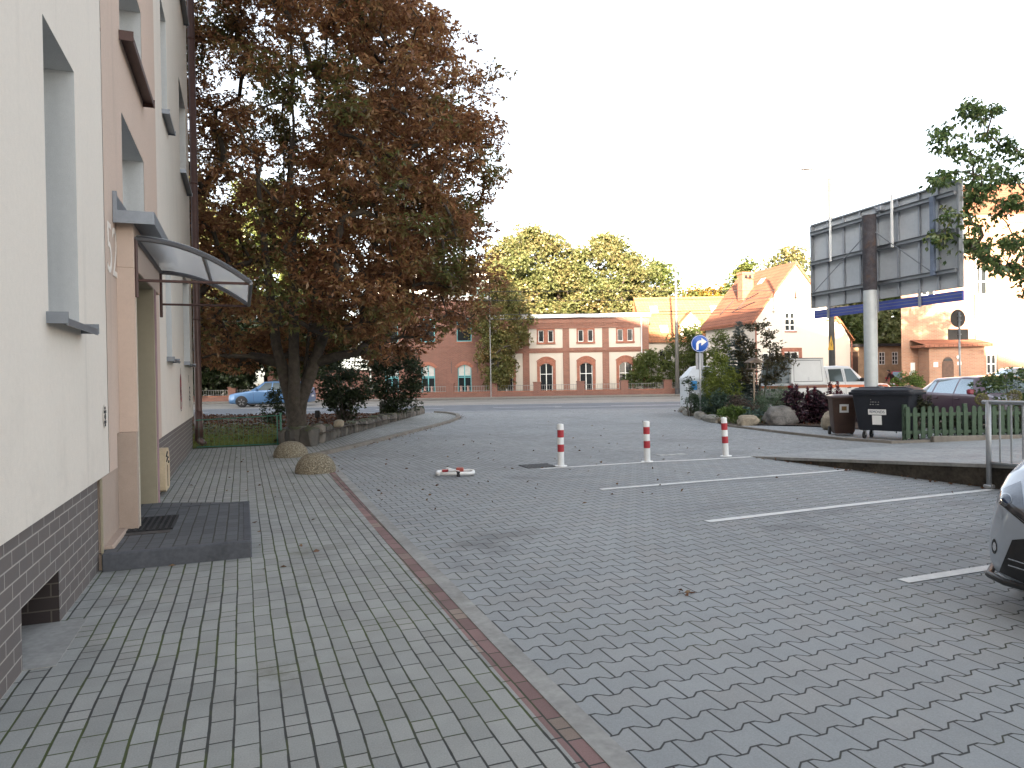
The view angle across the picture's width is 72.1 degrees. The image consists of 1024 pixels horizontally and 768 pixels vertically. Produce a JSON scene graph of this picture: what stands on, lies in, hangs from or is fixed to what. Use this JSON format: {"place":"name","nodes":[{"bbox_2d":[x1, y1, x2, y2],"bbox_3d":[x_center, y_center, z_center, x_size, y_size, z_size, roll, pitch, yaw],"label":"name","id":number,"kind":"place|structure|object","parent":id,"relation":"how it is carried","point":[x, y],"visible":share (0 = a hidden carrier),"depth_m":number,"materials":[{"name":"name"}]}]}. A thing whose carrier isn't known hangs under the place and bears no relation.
{"place":"outdoors","nodes":[
{"label":"outdoors","id":0,"kind":"place"},
{"bbox_2d":[192,421,278,448],"bbox_3d":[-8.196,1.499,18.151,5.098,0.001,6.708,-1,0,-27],"label":"lawn ground","id":1,"kind":"structure","parent":0,"point":[235,446],"depth_m":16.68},
{"bbox_2d":[196,413,281,447],"bbox_3d":[-6.411,1.104,16.572,1.892,0.790,0.068,-1,0,-21],"label":"wire fence","id":2,"kind":"object","parent":1,"relation":"on","point":[277,443],"visible":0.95,"depth_m":16.64,"materials":[{"name":"green metal"}]},
{"bbox_2d":[0,413,580,767],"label":"sidewalk","id":3,"kind":"structure","parent":0,"point":[349,644],"depth_m":3.73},
{"bbox_2d":[99,501,251,571],"bbox_3d":[-3.731,1.446,7.108,2.030,0.162,3.050,-1,0,-21],"label":"entrance landing","id":4,"kind":"object","parent":3,"relation":"on","point":[199,532],"visible":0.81,"depth_m":6.14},
{"bbox_2d":[124,514,178,535],"bbox_3d":[-3.485,1.357,6.779,0.436,0.017,0.840,-1,0,-21],"label":"doormat","id":5,"kind":"object","parent":4,"relation":"on","point":[157,524],"visible":0.73,"depth_m":6.70,"materials":[{"name":"black rubber"}]},
{"bbox_2d":[273,441,307,457],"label":"stone dome","id":6,"kind":"structure","parent":3,"relation":"on","point":[291,449],"depth_m":14.00,"materials":[{"name":"stone"}]},
{"bbox_2d":[295,453,335,474],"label":"stone dome","id":7,"kind":"structure","parent":3,"relation":"on","point":[313,463],"depth_m":11.47,"materials":[{"name":"stone"}]},
{"bbox_2d":[329,472,609,767],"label":"sidewalk red border","id":8,"kind":"object","parent":3,"relation":"on","point":[581,752],"visible":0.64,"depth_m":3.72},
{"bbox_2d":[193,396,679,406],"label":"carriageway","id":9,"kind":"structure","parent":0,"point":[501,400],"depth_m":48.82,"materials":[{"name":"asphalt"}]},
{"bbox_2d":[193,395,679,403],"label":"kerb","id":10,"kind":"structure","parent":9,"relation":"on","point":[508,398],"depth_m":51.36,"materials":[{"name":"concrete"}]},
{"bbox_2d":[700,261,840,391],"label":"gabled house","id":11,"kind":"structure","parent":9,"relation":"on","point":[803,333],"depth_m":45.92,"materials":[{"name":"white paint"}]},
{"bbox_2d":[785,312,794,330],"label":"window","id":12,"kind":"structure","parent":11,"relation":"in","point":[789,316],"depth_m":45.69,"materials":[{"name":"glass"}]},
{"bbox_2d":[826,318,854,368],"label":"lean to","id":13,"kind":"object","parent":9,"relation":"on","point":[844,337],"visible":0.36,"depth_m":46.66,"materials":[{"name":"white paint"}]},
{"bbox_2d":[850,343,901,383],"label":"brick annex","id":14,"kind":"object","parent":9,"relation":"on","point":[889,356],"visible":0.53,"depth_m":49.99,"materials":[{"name":"orange brick"}]},
{"bbox_2d":[193,394,679,402],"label":"pavement","id":15,"kind":"structure","parent":0,"point":[503,397],"depth_m":53.52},
{"bbox_2d":[674,241,691,393],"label":"street lamp","id":16,"kind":"object","parent":15,"relation":"on","point":[677,387],"visible":0.81,"depth_m":53.86,"materials":[{"name":"metal"}]},
{"bbox_2d":[194,399,679,408],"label":"tram strip","id":17,"kind":"object","parent":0,"point":[490,403],"depth_m":43.81,"materials":[{"name":"concrete"}]},
{"bbox_2d":[229,380,315,406],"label":"estate car","id":18,"kind":"object","parent":17,"relation":"on","point":[254,396],"visible":0.56,"depth_m":43.39,"materials":[{"name":"blue paint"}]},
{"bbox_2d":[194,402,770,414],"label":"road","id":19,"kind":"structure","parent":0,"point":[541,407],"depth_m":36.84,"materials":[{"name":"asphalt"}]},
{"bbox_2d":[202,383,984,448],"bbox_3d":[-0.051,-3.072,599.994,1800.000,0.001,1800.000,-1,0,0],"label":"ground","id":20,"kind":"structure","parent":0,"point":[614,402],"depth_m":42.15,"materials":[{"name":"grey"}]},
{"bbox_2d":[0,0,252,699],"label":"apartment building","id":21,"kind":"structure","parent":20,"relation":"on","point":[93,119],"depth_m":5.32,"materials":[{"name":"beige paint"}]},
{"bbox_2d":[107,220,116,277],"bbox_3d":[-3.603,-1.206,6.338,0.007,0.450,0.510,-1,0,-21],"label":"house number","id":22,"kind":"object","parent":21,"relation":"attached to","point":[109,245],"visible":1,"depth_m":6.27,"materials":[{"name":"paint"}]},
{"bbox_2d":[159,447,169,491],"bbox_3d":[-4.778,1.161,9.630,0.140,0.570,0.610,-1,0,-21],"label":"meter box","id":23,"kind":"object","parent":21,"relation":"attached to","point":[164,460],"visible":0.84,"depth_m":9.39,"materials":[{"name":"beige plastic"}]},
{"bbox_2d":[193,373,258,395],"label":"hedge shrub","id":24,"kind":"object","parent":20,"relation":"on","point":[220,387],"visible":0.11,"depth_m":56.82,"materials":[{"name":"green plant"}]},
{"bbox_2d":[192,295,263,396],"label":"park tree","id":25,"kind":"object","parent":20,"relation":"on","point":[215,377],"visible":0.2,"depth_m":55.75,"materials":[{"name":"green plant"}]},
{"bbox_2d":[210,178,342,381],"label":"park tree","id":26,"kind":"object","parent":20,"relation":"on","point":[265,376],"visible":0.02,"depth_m":58.54,"materials":[{"name":"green plant"}]},
{"bbox_2d":[192,413,408,445],"bbox_3d":[-16.977,1.498,24.435,26.000,0.392,14.950,-1,0,0],"label":"planting bed","id":27,"kind":"object","parent":20,"relation":"on","point":[256,423],"visible":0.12,"depth_m":23.63,"materials":[{"name":"plant"}]},
{"bbox_2d":[257,387,285,424],"bbox_3d":[-7.776,0.703,23.010,1.160,1.362,1.190,-1,0,0],"label":"shrub","id":28,"kind":"object","parent":27,"relation":"on","point":[275,399],"visible":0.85,"depth_m":22.87,"materials":[{"name":"green plant"}]},
{"bbox_2d":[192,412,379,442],"bbox_3d":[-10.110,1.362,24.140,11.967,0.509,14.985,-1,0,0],"label":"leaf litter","id":29,"kind":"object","parent":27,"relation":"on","point":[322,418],"visible":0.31,"depth_m":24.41,"materials":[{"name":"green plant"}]},
{"bbox_2d":[311,365,378,420],"bbox_3d":[-5.702,0.366,24.111,2.209,2.027,2.143,-1,1,-32],"label":"shrub","id":30,"kind":"object","parent":27,"relation":"on","point":[344,398],"visible":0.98,"depth_m":23.79,"materials":[{"name":"green plant"}]},
{"bbox_2d":[317,347,377,415],"bbox_3d":[-6.029,-0.078,25.747,2.226,2.875,1.764,-1,0,0],"label":"shrub","id":31,"kind":"object","parent":27,"relation":"on","point":[358,361],"visible":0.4,"depth_m":25.66,"materials":[{"name":"green plant"}]},
{"bbox_2d":[185,0,519,428],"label":"chestnut tree","id":32,"kind":"object","parent":27,"relation":"on","point":[399,187],"visible":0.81,"depth_m":15.78,"materials":[{"name":"brown plant"}]},
{"bbox_2d":[360,344,428,419],"bbox_3d":[-4.472,-0.110,27.122,2.725,2.970,2.724,-1,0,0],"label":"shrub","id":33,"kind":"object","parent":27,"relation":"on","point":[409,384],"visible":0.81,"depth_m":26.61,"materials":[{"name":"green plant"}]},
{"bbox_2d":[249,288,360,380],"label":"park tree","id":34,"kind":"object","parent":20,"relation":"on","point":[270,368],"visible":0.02,"depth_m":56.68,"materials":[{"name":"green plant"}]},
{"bbox_2d":[278,406,424,446],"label":"stone wall","id":35,"kind":"structure","parent":20,"relation":"on","point":[309,435],"depth_m":18.12,"materials":[{"name":"stone"}]},
{"bbox_2d":[371,274,490,392],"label":"teal window house","id":36,"kind":"structure","parent":20,"relation":"on","point":[448,359],"depth_m":57.99,"materials":[{"name":"red brick"}]},
{"bbox_2d":[422,365,434,392],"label":"window","id":37,"kind":"structure","parent":36,"relation":"in","point":[430,376],"depth_m":58.12,"materials":[{"name":"glass"}]},
{"bbox_2d":[458,365,471,391],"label":"window","id":38,"kind":"structure","parent":36,"relation":"in","point":[464,371],"depth_m":58.12,"materials":[{"name":"glass"}]},
{"bbox_2d":[193,379,674,401],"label":"garden wall","id":39,"kind":"structure","parent":20,"relation":"on","point":[623,389],"depth_m":55.46,"materials":[{"name":"red brick"}]},
{"bbox_2d":[335,465,641,767],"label":"sidewalk kerb","id":40,"kind":"structure","parent":20,"relation":"on","point":[601,743],"depth_m":3.71,"materials":[{"name":"concrete"}]},
{"bbox_2d":[459,268,538,389],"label":"slender tree","id":41,"kind":"object","parent":20,"relation":"on","point":[501,371],"visible":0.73,"depth_m":55.35,"materials":[{"name":"green plant"}]},
{"bbox_2d":[477,222,619,313],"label":"maple tree","id":42,"kind":"object","parent":20,"relation":"on","point":[521,247],"visible":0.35,"depth_m":72.27,"materials":[{"name":"green plant"}]},
{"bbox_2d":[490,313,650,390],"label":"arched brick house","id":43,"kind":"structure","parent":20,"relation":"on","point":[593,350],"depth_m":58.00,"materials":[{"name":"white paint"}]},
{"bbox_2d":[540,363,552,390],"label":"window","id":44,"kind":"structure","parent":43,"relation":"in","point":[546,370],"depth_m":58.20,"materials":[{"name":"glass"}]},
{"bbox_2d":[580,363,592,389],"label":"window","id":45,"kind":"structure","parent":43,"relation":"in","point":[585,368],"depth_m":58.20,"materials":[{"name":"glass"}]},
{"bbox_2d":[545,231,670,312],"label":"maple tree","id":46,"kind":"object","parent":20,"relation":"on","point":[629,270],"visible":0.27,"depth_m":74.54,"materials":[{"name":"green plant"}]},
{"bbox_2d":[620,348,671,388],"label":"hedge shrub","id":47,"kind":"object","parent":20,"relation":"on","point":[642,363],"visible":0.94,"depth_m":56.81,"materials":[{"name":"green plant"}]},
{"bbox_2d":[640,257,704,296],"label":"park tree","id":48,"kind":"object","parent":20,"relation":"on","point":[666,274],"visible":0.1,"depth_m":82.33,"materials":[{"name":"green plant"}]},
{"bbox_2d":[633,296,723,388],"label":"orange roof house","id":49,"kind":"structure","parent":20,"relation":"on","point":[661,327],"depth_m":61.44,"materials":[{"name":"white paint"}]},
{"bbox_2d":[658,319,705,385],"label":"hedge shrub","id":50,"kind":"object","parent":20,"relation":"on","point":[689,358],"visible":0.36,"depth_m":56.37,"materials":[{"name":"green plant"}]},
{"bbox_2d":[677,282,727,296],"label":"park tree","id":51,"kind":"object","parent":20,"relation":"on","point":[708,291],"visible":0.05,"depth_m":84.57,"materials":[{"name":"green plant"}]},
{"bbox_2d":[718,256,764,295],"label":"park tree","id":52,"kind":"object","parent":20,"relation":"on","point":[745,266],"visible":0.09,"depth_m":77.72,"materials":[{"name":"green plant"}]},
{"bbox_2d":[762,245,810,279],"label":"park tree","id":53,"kind":"object","parent":20,"relation":"on","point":[786,256],"visible":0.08,"depth_m":82.98,"materials":[{"name":"green plant"}]},
{"bbox_2d":[798,166,835,365],"bbox_3d":[13.912,-4.416,31.909,1.567,10.880,0.496,-1,0,0],"label":"street lamp","id":54,"kind":"object","parent":20,"relation":"on","point":[831,348],"visible":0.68,"depth_m":31.87,"materials":[{"name":"metal"}]},
{"bbox_2d":[757,358,889,407],"bbox_3d":[12.373,0.034,27.747,5.325,2.095,2.109,-1,0,-20],"label":"pickup truck","id":55,"kind":"object","parent":20,"relation":"on","point":[810,373],"visible":0.33,"depth_m":26.60,"materials":[{"name":"white paint"}]},
{"bbox_2d":[727,424,930,443],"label":"lane kerb","id":56,"kind":"structure","parent":20,"relation":"on","point":[843,438],"depth_m":15.99,"materials":[{"name":"concrete"}]},
{"bbox_2d":[837,315,863,343],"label":"park tree","id":57,"kind":"object","parent":20,"relation":"on","point":[854,327],"visible":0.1,"depth_m":60.23,"materials":[{"name":"green plant"}]},
{"bbox_2d":[834,302,900,343],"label":"park tree","id":58,"kind":"object","parent":20,"relation":"on","point":[889,327],"visible":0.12,"depth_m":63.42,"materials":[{"name":"green plant"}]},
{"bbox_2d":[888,370,925,387],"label":"hedge shrub","id":59,"kind":"object","parent":20,"relation":"on","point":[910,379],"visible":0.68,"depth_m":39.43,"materials":[{"name":"green plant"}]},
{"bbox_2d":[948,309,967,376],"bbox_3d":[15.916,-0.806,25.009,0.860,3.700,0.115,-1,0,-12],"label":"traffic sign","id":60,"kind":"object","parent":20,"relation":"on","point":[957,317],"visible":0.96,"depth_m":25.00,"materials":[{"name":"metal"}]},
{"bbox_2d":[901,183,1023,388],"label":"brick hall","id":61,"kind":"structure","parent":20,"relation":"on","point":[991,308],"depth_m":41.55,"materials":[{"name":"white paint"}]},
{"bbox_2d":[223,310,816,321],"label":"overhead wire","id":62,"kind":"object","parent":61,"relation":"attached to","point":[600,316],"visible":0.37,"depth_m":45.16,"materials":[{"name":"metal"}]},
{"bbox_2d":[245,306,839,315],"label":"overhead wire","id":63,"kind":"object","parent":61,"relation":"attached to","point":[643,312],"visible":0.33,"depth_m":44.76,"materials":[{"name":"metal"}]},
{"bbox_2d":[298,296,810,302],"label":"overhead wire","id":64,"kind":"object","parent":61,"relation":"attached to","point":[607,300],"visible":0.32,"depth_m":44.35,"materials":[{"name":"metal"}]},
{"bbox_2d":[942,357,953,377],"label":"arched door","id":65,"kind":"structure","parent":61,"relation":"in","point":[947,364],"depth_m":40.51,"materials":[{"name":"brown wood"}]},
{"bbox_2d":[974,268,987,294],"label":"window","id":66,"kind":"structure","parent":61,"relation":"in","point":[982,276],"depth_m":41.71,"materials":[{"name":"white paint"}]},
{"bbox_2d":[918,96,1023,299],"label":"leafy tree","id":67,"kind":"object","parent":20,"relation":"on","point":[974,192],"visible":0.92,"depth_m":20.07,"materials":[{"name":"green plant"}]},
{"bbox_2d":[920,375,1023,427],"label":"hatchback car","id":68,"kind":"object","parent":20,"relation":"on","point":[948,392],"visible":0.41,"depth_m":18.79,"materials":[{"name":"paint"}]},
{"bbox_2d":[931,434,1021,441],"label":"fence kerb","id":69,"kind":"structure","parent":20,"relation":"on","point":[957,438],"depth_m":14.87,"materials":[{"name":"concrete"}]},
{"bbox_2d":[902,403,1021,439],"bbox_3d":[11.422,0.819,15.245,5.957,0.850,0.122,-1,0,-2],"label":"picket fence","id":70,"kind":"object","parent":69,"relation":"on","point":[936,414],"visible":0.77,"depth_m":15.14,"materials":[{"name":"green wood"}]},
{"bbox_2d":[967,366,1023,425],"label":"garden shrub","id":71,"kind":"object","parent":20,"relation":"on","point":[993,382],"visible":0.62,"depth_m":16.16,"materials":[{"name":"green plant"}]},
{"bbox_2d":[186,0,1023,383],"label":"sky","id":72,"kind":"structure","parent":0,"point":[663,125],"materials":[{"name":"white"}]},
{"bbox_2d":[328,408,928,478],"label":"driveway","id":73,"kind":"structure","parent":0,"point":[515,439],"depth_m":15.89,"materials":[{"name":"concrete"}]},
{"bbox_2d":[315,411,459,454],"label":"driveway kerb","id":74,"kind":"structure","parent":73,"relation":"on","point":[351,446],"depth_m":18.06,"materials":[{"name":"concrete"}]},
{"bbox_2d":[555,424,566,466],"bbox_3d":[0.827,1.035,11.938,0.210,0.720,0.210,-1,0,-4],"label":"bollard","id":75,"kind":"object","parent":73,"relation":"on","point":[560,438],"visible":1,"depth_m":11.89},
{"bbox_2d":[169,414,985,595],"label":"fallen leaves","id":76,"kind":"object","parent":73,"relation":"on","point":[687,592],"visible":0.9,"depth_m":9.82,"materials":[{"name":"plant"}]},
{"bbox_2d":[641,421,652,462],"bbox_3d":[2.363,1.006,12.328,0.210,0.720,0.210,-2,0,-4],"label":"bollard","id":77,"kind":"object","parent":73,"relation":"on","point":[646,430],"visible":1,"depth_m":12.28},
{"bbox_2d":[720,417,731,456],"bbox_3d":[3.931,0.976,12.985,0.210,0.720,0.210,-4,1,-12],"label":"bollard","id":78,"kind":"object","parent":73,"relation":"on","point":[724,431],"visible":1,"depth_m":12.94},
{"bbox_2d":[349,457,1023,767],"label":"courtyard","id":79,"kind":"structure","parent":0,"point":[823,638],"depth_m":4.63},
{"bbox_2d":[435,467,474,476],"bbox_3d":[-0.888,1.370,11.016,0.615,0.121,0.364,-1,0,-4],"label":"folding barrier","id":80,"kind":"object","parent":79,"relation":"on","point":[458,471],"visible":1,"depth_m":10.89,"materials":[{"name":"white metal"}]},
{"bbox_2d":[540,457,991,582],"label":"parking lines","id":81,"kind":"object","parent":79,"relation":"on","point":[945,574],"visible":0.97,"depth_m":7.92,"materials":[{"name":"paint"}]},
{"bbox_2d":[750,456,1014,488],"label":"retaining wall","id":82,"kind":"structure","parent":79,"relation":"on","point":[968,473],"depth_m":9.83,"materials":[{"name":"concrete"}]},
{"bbox_2d":[981,400,1023,488],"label":"metal railing","id":83,"kind":"object","parent":79,"relation":"on","point":[989,463],"visible":0.96,"depth_m":8.89,"materials":[{"name":"metal"}]},
{"bbox_2d":[985,459,1023,590],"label":"compact car","id":84,"kind":"object","parent":79,"relation":"on","point":[1006,544],"visible":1,"depth_m":4.30,"materials":[{"name":"silver paint"}]},
{"bbox_2d":[719,412,961,427],"bbox_3d":[9.430,1.124,24.761,6.180,0.001,12.500,-1,0,0],"label":"garden bed","id":85,"kind":"object","parent":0,"point":[818,424],"visible":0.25,"depth_m":20.45,"materials":[{"name":"soil"}]},
{"bbox_2d":[681,376,699,415],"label":"garden plant","id":86,"kind":"object","parent":85,"relation":"on","point":[689,390],"visible":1,"depth_m":26.02,"materials":[{"name":"green plant"}]},
{"bbox_2d":[679,366,717,407],"bbox_3d":[7.855,0.165,29.298,1.589,1.840,1.600,-1,0,-12],"label":"recycling container","id":87,"kind":"object","parent":85,"relation":"on","point":[689,372],"visible":0.33,"depth_m":28.85,"materials":[{"name":"white plastic"}]},
{"bbox_2d":[691,335,708,410],"bbox_3d":[6.699,-0.278,25.044,0.620,2.950,0.130,-1,0,4],"label":"traffic sign","id":88,"kind":"object","parent":85,"relation":"on","point":[699,343],"visible":0.98,"depth_m":24.99,"materials":[{"name":"metal"}]},
{"bbox_2d":[696,328,736,395],"bbox_3d":[8.268,-0.530,28.357,1.903,3.465,1.484,-1,0,0],"label":"thuja","id":89,"kind":"object","parent":85,"relation":"on","point":[721,339],"visible":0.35,"depth_m":28.18,"materials":[{"name":"green plant"}]},
{"bbox_2d":[699,389,734,414],"bbox_3d":[7.075,0.710,24.181,1.299,1.102,1.397,-1,0,20],"label":"garden plant","id":90,"kind":"object","parent":85,"relation":"on","point":[717,402],"visible":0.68,"depth_m":24.11,"materials":[{"name":"green plant"}]},
{"bbox_2d":[698,350,744,406],"bbox_3d":[7.462,-0.003,25.111,1.542,2.494,1.570,-1,1,-38],"label":"thuja","id":91,"kind":"object","parent":85,"relation":"on","point":[711,383],"visible":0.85,"depth_m":24.98,"materials":[{"name":"green plant"}]},
{"bbox_2d":[713,404,750,421],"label":"garden plant","id":92,"kind":"object","parent":85,"relation":"on","point":[734,411],"visible":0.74,"depth_m":22.13,"materials":[{"name":"green plant"}]},
{"bbox_2d":[717,321,768,407],"bbox_3d":[8.629,-0.613,26.611,2.122,3.631,1.958,-1,0,0],"label":"spruce","id":93,"kind":"object","parent":85,"relation":"on","point":[747,389],"visible":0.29,"depth_m":26.46,"materials":[{"name":"green plant"}]},
{"bbox_2d":[724,394,763,415],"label":"garden plant","id":94,"kind":"object","parent":85,"relation":"on","point":[738,401],"visible":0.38,"depth_m":23.41,"materials":[{"name":"green plant"}]},
{"bbox_2d":[737,415,759,425],"bbox_3d":[6.987,1.124,20.856,0.626,0.412,0.519,-1,0,-17],"label":"boulder","id":95,"kind":"object","parent":85,"relation":"on","point":[747,420],"visible":0.81,"depth_m":20.67,"materials":[{"name":"beige stone"}]},
{"bbox_2d":[730,317,799,408],"bbox_3d":[9.113,-0.603,25.575,2.141,3.622,2.676,-1,0,0],"label":"garden tree","id":96,"kind":"object","parent":85,"relation":"on","point":[768,363],"visible":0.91,"depth_m":25.37,"materials":[{"name":"green plant"}]},
{"bbox_2d":[751,383,800,412],"bbox_3d":[8.899,0.600,23.440,2.049,1.274,1.470,-1,0,0],"label":"garden plant","id":97,"kind":"object","parent":85,"relation":"on","point":[762,400],"visible":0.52,"depth_m":23.29,"materials":[{"name":"green plant"}]},
{"bbox_2d":[762,405,798,425],"bbox_3d":[8.021,0.962,20.889,0.989,0.657,0.857,-8,1,-8],"label":"boulder","id":98,"kind":"object","parent":85,"relation":"on","point":[782,415],"visible":0.88,"depth_m":20.60,"materials":[{"name":"grey stone"}]},
{"bbox_2d":[781,383,808,425],"bbox_3d":[8.358,0.623,20.927,0.752,1.341,0.876,-1,0,0],"label":"amaranth","id":99,"kind":"object","parent":85,"relation":"on","point":[792,395],"visible":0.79,"depth_m":20.75,"materials":[{"name":"purple plant"}]},
{"bbox_2d":[801,386,826,422],"bbox_3d":[9.007,0.645,21.051,0.952,1.204,0.904,-1,0,25],"label":"amaranth","id":100,"kind":"object","parent":85,"relation":"on","point":[815,411],"visible":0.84,"depth_m":20.90,"materials":[{"name":"purple plant"}]},
{"bbox_2d":[819,381,841,416],"bbox_3d":[9.387,0.587,20.425,0.905,1.379,1.018,-1,0,0],"label":"amaranth","id":101,"kind":"object","parent":85,"relation":"on","point":[824,402],"visible":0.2,"depth_m":20.42,"materials":[{"name":"purple plant"}]},
{"bbox_2d":[809,179,963,386],"bbox_3d":[11.589,-2.377,22.694,0.763,7.020,6.084,-1,0,-16],"label":"billboard","id":102,"kind":"object","parent":85,"relation":"on","point":[869,257],"visible":0.95,"depth_m":22.30,"materials":[{"name":"metal"}]},
{"bbox_2d":[746,426,1005,440],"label":"pavement by bins","id":103,"kind":"structure","parent":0,"point":[887,435],"depth_m":17.52,"materials":[{"name":"concrete"}]},
{"bbox_2d":[826,394,855,433],"bbox_3d":[7.994,0.745,17.007,0.630,0.985,0.700,-1,0,14],"label":"brown bin","id":104,"kind":"object","parent":103,"relation":"on","point":[842,414],"visible":0.92,"depth_m":16.75,"materials":[{"name":"plastic"}]},
{"bbox_2d":[848,385,926,438],"bbox_3d":[8.466,0.638,15.860,0.910,1.200,1.380,-1,1,-42],"label":"wheeled container","id":105,"kind":"object","parent":103,"relation":"on","point":[878,407],"visible":0.93,"depth_m":15.60,"materials":[{"name":"plastic"}]},
{"bbox_2d":[915,395,934,439],"bbox_3d":[8.971,0.716,15.615,0.880,1.142,0.685,-1,0,0],"label":"garden plant","id":106,"kind":"object","parent":103,"relation":"on","point":[922,404],"visible":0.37,"depth_m":15.46,"materials":[{"name":"green plant"}]},
{"bbox_2d":[894,411,1020,438],"bbox_3d":[10.088,0.943,15.746,3.152,0.676,0.893,-1,0,0],"label":"garden shrub","id":107,"kind":"object","parent":103,"relation":"on","point":[954,422],"visible":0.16,"depth_m":15.68,"materials":[{"name":"green plant"}]},
{"bbox_2d":[763,438,1021,463],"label":"access lane","id":108,"kind":"structure","parent":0,"point":[966,451],"depth_m":12.07,"materials":[{"name":"concrete"}]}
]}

